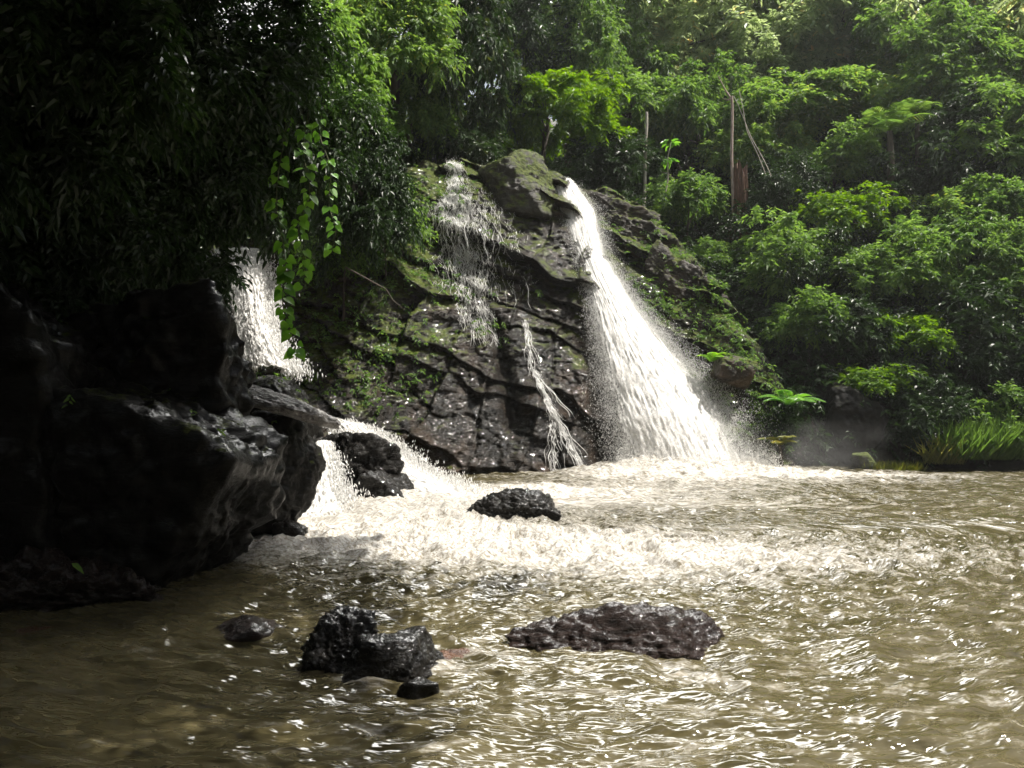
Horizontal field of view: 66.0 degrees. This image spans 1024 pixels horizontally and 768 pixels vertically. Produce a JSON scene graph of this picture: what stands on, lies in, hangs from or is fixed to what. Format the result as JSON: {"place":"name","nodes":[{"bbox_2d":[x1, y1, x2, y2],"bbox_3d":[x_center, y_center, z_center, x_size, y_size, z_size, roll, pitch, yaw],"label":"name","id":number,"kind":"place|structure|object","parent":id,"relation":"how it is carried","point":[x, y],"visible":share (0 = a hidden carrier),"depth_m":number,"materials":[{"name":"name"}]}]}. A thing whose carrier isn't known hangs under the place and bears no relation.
{"place":"outdoors","nodes":[
{"label":"outdoors","id":0,"kind":"place"},
{"bbox_2d":[0,454,1023,767],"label":"water","id":1,"kind":"structure","parent":0,"point":[866,618],"depth_m":6.78,"materials":[{"name":"liquid"}]},
{"bbox_2d":[0,279,116,561],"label":"boulder","id":2,"kind":"object","parent":1,"relation":"in","point":[44,354],"visible":0.56,"depth_m":8.15,"materials":[{"name":"stone"}]},
{"bbox_2d":[214,614,283,642],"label":"rock","id":3,"kind":"object","parent":1,"relation":"in","point":[247,628],"visible":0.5,"depth_m":6.89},
{"bbox_2d":[248,410,325,534],"bbox_3d":[-3.678,1.263,11.575,1.740,1.782,1.403,0,0,0],"label":"rock","id":4,"kind":"object","parent":1,"relation":"in","point":[304,462],"visible":0.44,"depth_m":11.37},
{"bbox_2d":[249,384,340,428],"bbox_3d":[-3.232,0.331,11.219,1.496,0.666,0.908,0,0,0],"label":"rock slab","id":5,"kind":"object","parent":4,"relation":"on","point":[269,400],"visible":0.81,"depth_m":10.99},
{"bbox_2d":[272,520,307,536],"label":"stone","id":6,"kind":"object","parent":1,"relation":"in","point":[291,528],"visible":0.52,"depth_m":11.08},
{"bbox_2d":[299,440,374,522],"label":"waterfall","id":7,"kind":"structure","parent":1,"relation":"in","point":[333,492],"depth_m":13.20,"materials":[{"name":"white liquid"}]},
{"bbox_2d":[297,605,378,673],"bbox_3d":[-1.357,2.134,6.268,0.648,0.674,0.788,0,0,0],"label":"rock","id":8,"kind":"object","parent":1,"relation":"in","point":[327,646],"visible":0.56,"depth_m":6.12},
{"bbox_2d":[318,431,404,487],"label":"boulder","id":9,"kind":"object","parent":1,"relation":"in","point":[371,451],"visible":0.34,"depth_m":14.18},
{"bbox_2d":[323,418,521,495],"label":"waterfall","id":10,"kind":"structure","parent":9,"relation":"on","point":[420,476],"depth_m":15.67,"materials":[{"name":"white liquid"}]},
{"bbox_2d":[352,470,413,497],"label":"rock","id":11,"kind":"object","parent":1,"relation":"in","point":[377,483],"visible":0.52,"depth_m":13.58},
{"bbox_2d":[341,625,444,682],"bbox_3d":[-0.946,2.225,6.118,0.864,0.641,0.695,0,0,0],"label":"rock","id":12,"kind":"object","parent":1,"relation":"in","point":[407,654],"visible":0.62,"depth_m":5.86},
{"bbox_2d":[397,677,439,699],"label":"stone","id":13,"kind":"object","parent":1,"relation":"in","point":[416,688],"visible":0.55,"depth_m":5.59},
{"bbox_2d":[440,648,469,659],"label":"stone","id":14,"kind":"object","parent":1,"relation":"in","point":[449,654],"visible":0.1,"depth_m":6.36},
{"bbox_2d":[467,488,562,521],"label":"rock","id":15,"kind":"object","parent":1,"relation":"in","point":[507,503],"visible":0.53,"depth_m":12.62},
{"bbox_2d":[505,601,724,659],"bbox_3d":[0.919,2.176,6.757,1.968,0.610,0.932,0,0,0],"label":"rock","id":16,"kind":"object","parent":1,"relation":"in","point":[665,632],"visible":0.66,"depth_m":6.58,"materials":[{"name":"stone"}]},
{"bbox_2d":[851,452,875,468],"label":"stone","id":17,"kind":"object","parent":1,"relation":"in","point":[858,460],"visible":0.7,"depth_m":19.99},
{"bbox_2d":[32,2,1023,470],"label":"ground","id":18,"kind":"structure","parent":0,"point":[884,454],"depth_m":22.67,"materials":[{"name":"plant"}]},
{"bbox_2d":[0,113,135,323],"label":"tree","id":19,"kind":"object","parent":18,"relation":"on","point":[74,262],"visible":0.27,"depth_m":10.47,"materials":[{"name":"green plant"}]},
{"bbox_2d":[0,545,163,611],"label":"rock ledge","id":20,"kind":"object","parent":18,"relation":"on","point":[47,579],"visible":0.63,"depth_m":7.77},
{"bbox_2d":[0,0,225,294],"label":"tree","id":21,"kind":"object","parent":18,"relation":"on","point":[140,66],"visible":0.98,"depth_m":9.06,"materials":[{"name":"green plant"}]},
{"bbox_2d":[10,117,253,312],"bbox_3d":[-6.751,-2.134,12.288,4.987,5.153,4.107,0,0,0],"label":"tree","id":22,"kind":"object","parent":18,"relation":"on","point":[169,262],"visible":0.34,"depth_m":12.19,"materials":[{"name":"green plant"}]},
{"bbox_2d":[39,380,288,587],"bbox_3d":[-4.380,1.425,9.370,3.139,2.946,2.585,0,0,0],"label":"boulder","id":23,"kind":"object","parent":18,"relation":"on","point":[163,488],"visible":0.62,"depth_m":8.26,"materials":[{"name":"stone"}]},
{"bbox_2d":[62,278,256,415],"bbox_3d":[-4.801,0.115,10.643,2.888,2.881,2.390,0,0,0],"label":"boulder","id":24,"kind":"object","parent":23,"relation":"on","point":[184,339],"visible":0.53,"depth_m":9.65,"materials":[{"name":"stone"}]},
{"bbox_2d":[57,149,863,435],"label":"boulder creepers","id":25,"kind":"object","parent":23,"relation":"on","point":[70,402],"visible":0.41,"depth_m":13.16,"materials":[{"name":"green plant"}]},
{"bbox_2d":[1,0,341,277],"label":"tree","id":26,"kind":"object","parent":18,"relation":"on","point":[226,148],"visible":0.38,"depth_m":11.91,"materials":[{"name":"green plant"}]},
{"bbox_2d":[286,113,317,291],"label":"hanging vine","id":27,"kind":"object","parent":26,"relation":"hanging from","point":[292,234],"visible":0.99,"depth_m":12.57,"materials":[{"name":"green plant"}]},
{"bbox_2d":[133,0,397,187],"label":"tree","id":28,"kind":"object","parent":18,"relation":"on","point":[296,10],"visible":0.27,"depth_m":13.57,"materials":[{"name":"green plant"}]},
{"bbox_2d":[182,37,358,293],"bbox_3d":[-6.013,-3.006,14.528,6.462,7.101,3.359,0,0,0],"label":"tree","id":29,"kind":"object","parent":18,"relation":"on","point":[268,229],"visible":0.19,"depth_m":14.10,"materials":[{"name":"green plant"}]},
{"bbox_2d":[263,118,305,360],"bbox_3d":[-3.671,-2.449,12.564,0.555,4.188,0.950,0,0,-29],"label":"hanging vine","id":30,"kind":"object","parent":29,"relation":"hanging from","point":[283,275],"visible":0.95,"depth_m":12.42,"materials":[{"name":"green plant"}]},
{"bbox_2d":[312,116,342,257],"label":"hanging vine","id":31,"kind":"object","parent":29,"relation":"hanging from","point":[325,208],"visible":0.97,"depth_m":13.14,"materials":[{"name":"green plant"}]},
{"bbox_2d":[250,375,323,441],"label":"rock","id":32,"kind":"object","parent":18,"relation":"on","point":[288,387],"visible":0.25,"depth_m":12.97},
{"bbox_2d":[256,0,395,199],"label":"tree","id":33,"kind":"object","parent":18,"relation":"on","point":[366,76],"visible":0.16,"depth_m":18.41,"materials":[{"name":"green plant"}]},
{"bbox_2d":[325,0,473,174],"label":"tree","id":34,"kind":"object","parent":18,"relation":"on","point":[380,21],"visible":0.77,"depth_m":22.56,"materials":[{"name":"green plant"}]},
{"bbox_2d":[351,47,465,168],"bbox_3d":[-3.462,-8.360,25.527,4.666,4.569,3.764,0,0,-22],"label":"tree","id":35,"kind":"object","parent":18,"relation":"on","point":[422,112],"visible":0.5,"depth_m":24.44,"materials":[{"name":"green plant"}]},
{"bbox_2d":[382,0,540,170],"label":"tree","id":36,"kind":"object","parent":18,"relation":"on","point":[486,45],"visible":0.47,"depth_m":25.26,"materials":[{"name":"green plant"}]},
{"bbox_2d":[209,157,819,475],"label":"cliff","id":37,"kind":"structure","parent":18,"relation":"on","point":[484,409],"depth_m":20.92,"materials":[{"name":"stone"}]},
{"bbox_2d":[212,247,322,385],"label":"waterfall","id":38,"kind":"structure","parent":37,"relation":"on","point":[257,325],"depth_m":16.74,"materials":[{"name":"white liquid"}]},
{"bbox_2d":[294,223,384,323],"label":"tree","id":39,"kind":"object","parent":37,"relation":"on","point":[354,263],"visible":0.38,"depth_m":19.50,"materials":[{"name":"green plant"}]},
{"bbox_2d":[259,96,431,299],"bbox_3d":[-3.902,-4.412,21.123,3.833,4.865,7.862,0,0,0],"label":"tree","id":40,"kind":"object","parent":37,"relation":"on","point":[391,200],"visible":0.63,"depth_m":18.45,"materials":[{"name":"green plant"}]},
{"bbox_2d":[337,188,438,284],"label":"tree","id":41,"kind":"object","parent":37,"relation":"on","point":[426,232],"visible":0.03,"depth_m":20.55,"materials":[{"name":"green plant"}]},
{"bbox_2d":[431,127,515,164],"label":"shrub","id":42,"kind":"object","parent":37,"relation":"on","point":[477,144],"visible":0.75,"depth_m":25.05,"materials":[{"name":"green plant"}]},
{"bbox_2d":[421,158,536,346],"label":"waterfall","id":43,"kind":"structure","parent":37,"relation":"on","point":[457,188],"depth_m":22.31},
{"bbox_2d":[478,149,554,220],"bbox_3d":[0.024,-6.044,24.306,2.640,2.444,2.196,0,0,0],"label":"boulder","id":44,"kind":"object","parent":37,"relation":"on","point":[514,181],"visible":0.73,"depth_m":23.39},
{"bbox_2d":[253,162,793,455],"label":"ledge plants","id":45,"kind":"object","parent":37,"relation":"on","point":[662,302],"visible":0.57,"depth_m":21.43,"materials":[{"name":"green plant"}]},
{"bbox_2d":[552,126,666,198],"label":"shrub","id":46,"kind":"object","parent":37,"relation":"on","point":[621,155],"visible":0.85,"depth_m":28.13,"materials":[{"name":"green plant"}]},
{"bbox_2d":[579,188,660,222],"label":"rock","id":47,"kind":"object","parent":37,"relation":"on","point":[619,206],"visible":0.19,"depth_m":25.48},
{"bbox_2d":[605,214,683,258],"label":"rock","id":48,"kind":"object","parent":37,"relation":"on","point":[631,230],"visible":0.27,"depth_m":24.98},
{"bbox_2d":[660,138,680,191],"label":"sapling","id":49,"kind":"object","parent":37,"relation":"on","point":[671,145],"visible":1,"depth_m":27.49,"materials":[{"name":"green plant"}]},
{"bbox_2d":[644,240,729,303],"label":"rock","id":50,"kind":"object","parent":37,"relation":"on","point":[655,263],"visible":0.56,"depth_m":23.56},
{"bbox_2d":[555,177,819,473],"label":"waterfall","id":51,"kind":"structure","parent":37,"relation":"on","point":[666,412],"depth_m":20.69,"materials":[{"name":"white liquid"}]},
{"bbox_2d":[710,355,757,390],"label":"rock","id":52,"kind":"object","parent":37,"relation":"on","point":[724,373],"visible":0.95,"depth_m":20.45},
{"bbox_2d":[453,0,580,101],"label":"tree","id":53,"kind":"object","parent":18,"relation":"on","point":[518,13],"visible":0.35,"depth_m":31.87,"materials":[{"name":"green plant"}]},
{"bbox_2d":[462,65,637,164],"bbox_3d":[1.414,-8.843,28.288,6.232,4.415,5.497,0,0,19],"label":"tree","id":54,"kind":"object","parent":18,"relation":"on","point":[575,105],"visible":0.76,"depth_m":26.99,"materials":[{"name":"green plant"}]},
{"bbox_2d":[494,0,634,175],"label":"tree","id":55,"kind":"object","parent":18,"relation":"on","point":[602,25],"visible":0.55,"depth_m":32.50,"materials":[{"name":"green plant"}]},
{"bbox_2d":[144,11,1023,470],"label":"undergrowth","id":56,"kind":"object","parent":18,"relation":"on","point":[748,305],"visible":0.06,"depth_m":24.03,"materials":[{"name":"green plant"}]},
{"bbox_2d":[558,0,679,188],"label":"tree","id":57,"kind":"object","parent":18,"relation":"on","point":[634,48],"visible":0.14,"depth_m":34.44,"materials":[{"name":"green plant"}]},
{"bbox_2d":[561,61,680,195],"bbox_3d":[4.632,-10.385,32.806,4.919,6.437,5.896,0,0,-31],"label":"shrub","id":58,"kind":"object","parent":18,"relation":"on","point":[643,96],"visible":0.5,"depth_m":31.69,"materials":[{"name":"green plant"}]},
{"bbox_2d":[642,112,647,204],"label":"tree","id":59,"kind":"object","parent":18,"relation":"on","point":[645,155],"visible":0.67,"depth_m":28.95,"materials":[{"name":"brown plant"}]},
{"bbox_2d":[614,8,714,133],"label":"tree","id":60,"kind":"object","parent":18,"relation":"on","point":[670,40],"visible":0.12,"depth_m":35.26,"materials":[{"name":"green plant"}]},
{"bbox_2d":[636,157,730,248],"bbox_3d":[6.021,-5.984,28.044,3.074,4.171,3.685,0,0,29],"label":"shrub","id":61,"kind":"object","parent":18,"relation":"on","point":[687,190],"visible":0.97,"depth_m":27.50,"materials":[{"name":"green plant"}]},
{"bbox_2d":[620,47,760,173],"bbox_3d":[7.465,-10.989,32.770,5.162,5.296,6.365,0,0,-20],"label":"tree","id":62,"kind":"object","parent":18,"relation":"on","point":[692,101],"visible":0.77,"depth_m":31.49,"materials":[{"name":"green plant"}]},
{"bbox_2d":[618,0,779,62],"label":"tree","id":63,"kind":"object","parent":18,"relation":"on","point":[734,11],"visible":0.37,"depth_m":35.36,"materials":[{"name":"green plant"}]},
{"bbox_2d":[685,235,752,276],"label":"shrub","id":64,"kind":"object","parent":18,"relation":"on","point":[714,252],"visible":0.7,"depth_m":27.07,"materials":[{"name":"green plant"}]},
{"bbox_2d":[718,76,733,239],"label":"tree","id":65,"kind":"object","parent":18,"relation":"on","point":[731,150],"visible":0.84,"depth_m":28.46,"materials":[{"name":"brown plant"}]},
{"bbox_2d":[727,160,752,239],"bbox_3d":[8.241,-6.635,28.473,0.933,2.898,1.094,0,0,0],"label":"tree stump","id":66,"kind":"object","parent":18,"relation":"on","point":[740,180],"visible":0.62,"depth_m":28.32,"materials":[{"name":"wood"}]},
{"bbox_2d":[678,4,814,99],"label":"tree","id":67,"kind":"object","parent":18,"relation":"on","point":[766,43],"visible":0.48,"depth_m":35.07,"materials":[{"name":"green plant"}]},
{"bbox_2d":[688,93,821,179],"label":"tree","id":68,"kind":"object","parent":18,"relation":"on","point":[790,132],"visible":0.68,"depth_m":29.92,"materials":[{"name":"green plant"}]},
{"bbox_2d":[681,0,841,55],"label":"tree","id":69,"kind":"object","parent":18,"relation":"on","point":[764,4],"visible":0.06,"depth_m":37.06,"materials":[{"name":"green plant"}]},
{"bbox_2d":[715,147,834,249],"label":"tree","id":70,"kind":"object","parent":18,"relation":"on","point":[778,189],"visible":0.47,"depth_m":27.34,"materials":[{"name":"green plant"}]},
{"bbox_2d":[756,435,796,466],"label":"fern","id":71,"kind":"object","parent":18,"relation":"on","point":[778,442],"visible":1,"depth_m":19.97,"materials":[{"name":"green plant"}]},
{"bbox_2d":[734,204,839,306],"bbox_3d":[8.390,-3.998,24.798,3.274,3.466,3.539,0,0,39],"label":"shrub","id":72,"kind":"object","parent":18,"relation":"on","point":[765,261],"visible":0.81,"depth_m":24.24,"materials":[{"name":"green plant"}]},
{"bbox_2d":[760,390,824,404],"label":"fern","id":73,"kind":"object","parent":18,"relation":"on","point":[789,400],"visible":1,"depth_m":20.35,"materials":[{"name":"green plant"}]},
{"bbox_2d":[755,382,837,465],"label":"shrub","id":74,"kind":"object","parent":18,"relation":"on","point":[788,420],"visible":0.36,"depth_m":21.02,"materials":[{"name":"green plant"}]},
{"bbox_2d":[734,0,861,85],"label":"tree","id":75,"kind":"object","parent":18,"relation":"on","point":[821,49],"visible":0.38,"depth_m":35.59,"materials":[{"name":"green plant"}]},
{"bbox_2d":[754,284,854,369],"bbox_3d":[8.636,-1.584,23.038,2.757,2.462,2.792,0,0,-22],"label":"shrub","id":76,"kind":"object","parent":18,"relation":"on","point":[804,309],"visible":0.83,"depth_m":22.37,"materials":[{"name":"green plant"}]},
{"bbox_2d":[744,0,891,50],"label":"tree","id":77,"kind":"object","parent":18,"relation":"on","point":[828,5],"visible":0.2,"depth_m":35.16,"materials":[{"name":"green plant"}]},
{"bbox_2d":[749,221,895,311],"bbox_3d":[9.588,-2.925,24.791,4.355,4.228,4.169,0,0,-32],"label":"tree","id":78,"kind":"object","parent":18,"relation":"on","point":[839,234],"visible":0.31,"depth_m":23.93,"materials":[{"name":"green plant"}]},
{"bbox_2d":[716,64,928,139],"bbox_3d":[12.339,-10.704,31.814,7.652,3.616,6.749,0,0,-1],"label":"tree","id":79,"kind":"object","parent":18,"relation":"on","point":[828,96],"visible":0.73,"depth_m":29.88,"materials":[{"name":"green plant"}]},
{"bbox_2d":[768,115,886,195],"bbox_3d":[11.968,-8.070,29.554,4.062,2.942,4.115,0,0,-42],"label":"shrub","id":80,"kind":"object","parent":18,"relation":"on","point":[839,150],"visible":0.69,"depth_m":28.31,"materials":[{"name":"green plant"}]},
{"bbox_2d":[779,293,904,369],"bbox_3d":[9.528,-1.503,22.983,3.382,2.389,4.054,0,0,9],"label":"shrub","id":81,"kind":"object","parent":18,"relation":"on","point":[861,322],"visible":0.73,"depth_m":21.97,"materials":[{"name":"green plant"}]},
{"bbox_2d":[788,180,911,248],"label":"shrub","id":82,"kind":"object","parent":18,"relation":"on","point":[847,209],"visible":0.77,"depth_m":25.71,"materials":[{"name":"green plant"}]},
{"bbox_2d":[814,380,888,464],"bbox_3d":[9.123,1.270,21.287,1.953,2.759,1.386,0,0,0],"label":"rock","id":83,"kind":"object","parent":18,"relation":"on","point":[866,424],"visible":0.69,"depth_m":20.80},
{"bbox_2d":[817,41,907,70],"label":"tree","id":84,"kind":"object","parent":18,"relation":"on","point":[853,50],"visible":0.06,"depth_m":35.93,"materials":[{"name":"green plant"}]},
{"bbox_2d":[829,359,927,400],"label":"shrub","id":85,"kind":"object","parent":18,"relation":"on","point":[855,376],"visible":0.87,"depth_m":21.04,"materials":[{"name":"green plant"}]},
{"bbox_2d":[799,0,958,71],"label":"tree","id":86,"kind":"object","parent":18,"relation":"on","point":[867,21],"visible":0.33,"depth_m":33.25,"materials":[{"name":"green plant"}]},
{"bbox_2d":[822,150,946,249],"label":"tree","id":87,"kind":"object","parent":18,"relation":"on","point":[897,186],"visible":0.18,"depth_m":27.05,"materials":[{"name":"green plant"}]},
{"bbox_2d":[820,218,960,308],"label":"tree","id":88,"kind":"object","parent":18,"relation":"on","point":[867,262],"visible":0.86,"depth_m":23.45,"materials":[{"name":"green plant"}]},
{"bbox_2d":[862,459,928,470],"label":"grass clump","id":89,"kind":"object","parent":18,"relation":"on","point":[897,465],"visible":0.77,"depth_m":19.90,"materials":[{"name":"green plant"}]},
{"bbox_2d":[857,102,936,221],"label":"palm","id":90,"kind":"object","parent":18,"relation":"on","point":[893,118],"visible":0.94,"depth_m":27.40,"materials":[{"name":"green plant"}]},
{"bbox_2d":[854,18,943,104],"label":"tree","id":91,"kind":"object","parent":18,"relation":"on","point":[863,55],"visible":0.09,"depth_m":33.74,"materials":[{"name":"green plant"}]},
{"bbox_2d":[900,96,941,170],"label":"palm","id":92,"kind":"object","parent":18,"relation":"on","point":[917,110],"visible":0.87,"depth_m":27.94,"materials":[{"name":"green plant"}]},
{"bbox_2d":[870,306,972,368],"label":"shrub","id":93,"kind":"object","parent":18,"relation":"on","point":[926,332],"visible":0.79,"depth_m":21.91,"materials":[{"name":"green plant"}]},
{"bbox_2d":[868,186,977,245],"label":"shrub","id":94,"kind":"object","parent":18,"relation":"on","point":[934,199],"visible":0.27,"depth_m":25.55,"materials":[{"name":"green plant"}]},
{"bbox_2d":[878,358,980,462],"bbox_3d":[10.954,0.746,21.106,2.757,2.919,2.980,0,0,29],"label":"shrub","id":95,"kind":"object","parent":18,"relation":"on","point":[916,404],"visible":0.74,"depth_m":20.63,"materials":[{"name":"green plant"}]},
{"bbox_2d":[845,0,1023,153],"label":"tree","id":96,"kind":"object","parent":18,"relation":"on","point":[957,62],"visible":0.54,"depth_m":28.74,"materials":[{"name":"green plant"}]},
{"bbox_2d":[903,434,971,464],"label":"grass clump","id":97,"kind":"object","parent":18,"relation":"on","point":[934,454],"visible":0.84,"depth_m":20.03,"materials":[{"name":"plant"}]},
{"bbox_2d":[868,81,1023,222],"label":"tree","id":98,"kind":"object","parent":18,"relation":"on","point":[943,124],"visible":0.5,"depth_m":26.80,"materials":[{"name":"green plant"}]},
{"bbox_2d":[870,0,1023,61],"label":"tree","id":99,"kind":"object","parent":18,"relation":"on","point":[1012,9],"visible":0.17,"depth_m":30.82,"materials":[{"name":"green plant"}]},
{"bbox_2d":[877,206,1023,343],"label":"tree","id":100,"kind":"object","parent":18,"relation":"on","point":[965,235],"visible":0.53,"depth_m":23.30,"materials":[{"name":"green plant"}]},
{"bbox_2d":[896,74,1023,188],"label":"tree","id":101,"kind":"object","parent":18,"relation":"on","point":[995,91],"visible":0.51,"depth_m":26.09,"materials":[{"name":"green plant"}]},
{"bbox_2d":[901,273,1023,398],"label":"shrub","id":102,"kind":"object","parent":18,"relation":"on","point":[987,331],"visible":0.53,"depth_m":21.57,"materials":[{"name":"green plant"}]},
{"bbox_2d":[901,172,1023,232],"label":"tree","id":103,"kind":"object","parent":18,"relation":"on","point":[1006,197],"visible":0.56,"depth_m":24.52,"materials":[{"name":"green plant"}]},
{"bbox_2d":[918,414,1023,460],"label":"grass clump","id":104,"kind":"object","parent":18,"relation":"on","point":[992,441],"visible":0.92,"depth_m":19.79,"materials":[{"name":"green plant"}]},
{"bbox_2d":[922,214,1023,325],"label":"tree","id":105,"kind":"object","parent":18,"relation":"on","point":[1014,274],"visible":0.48,"depth_m":22.58,"materials":[{"name":"green plant"}]},
{"bbox_2d":[935,23,1023,109],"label":"tree","id":106,"kind":"object","parent":18,"relation":"on","point":[1021,32],"visible":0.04,"depth_m":29.55,"materials":[{"name":"green plant"}]},
{"bbox_2d":[952,317,1023,386],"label":"shrub","id":107,"kind":"object","parent":18,"relation":"on","point":[1019,345],"visible":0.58,"depth_m":21.31,"materials":[{"name":"green plant"}]},
{"bbox_2d":[962,379,1023,442],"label":"shrub","id":108,"kind":"object","parent":18,"relation":"on","point":[997,412],"visible":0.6,"depth_m":20.37,"materials":[{"name":"green plant"}]},
{"bbox_2d":[520,318,585,471],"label":"waterfall","id":109,"kind":"structure","parent":0,"point":[553,411],"depth_m":20.16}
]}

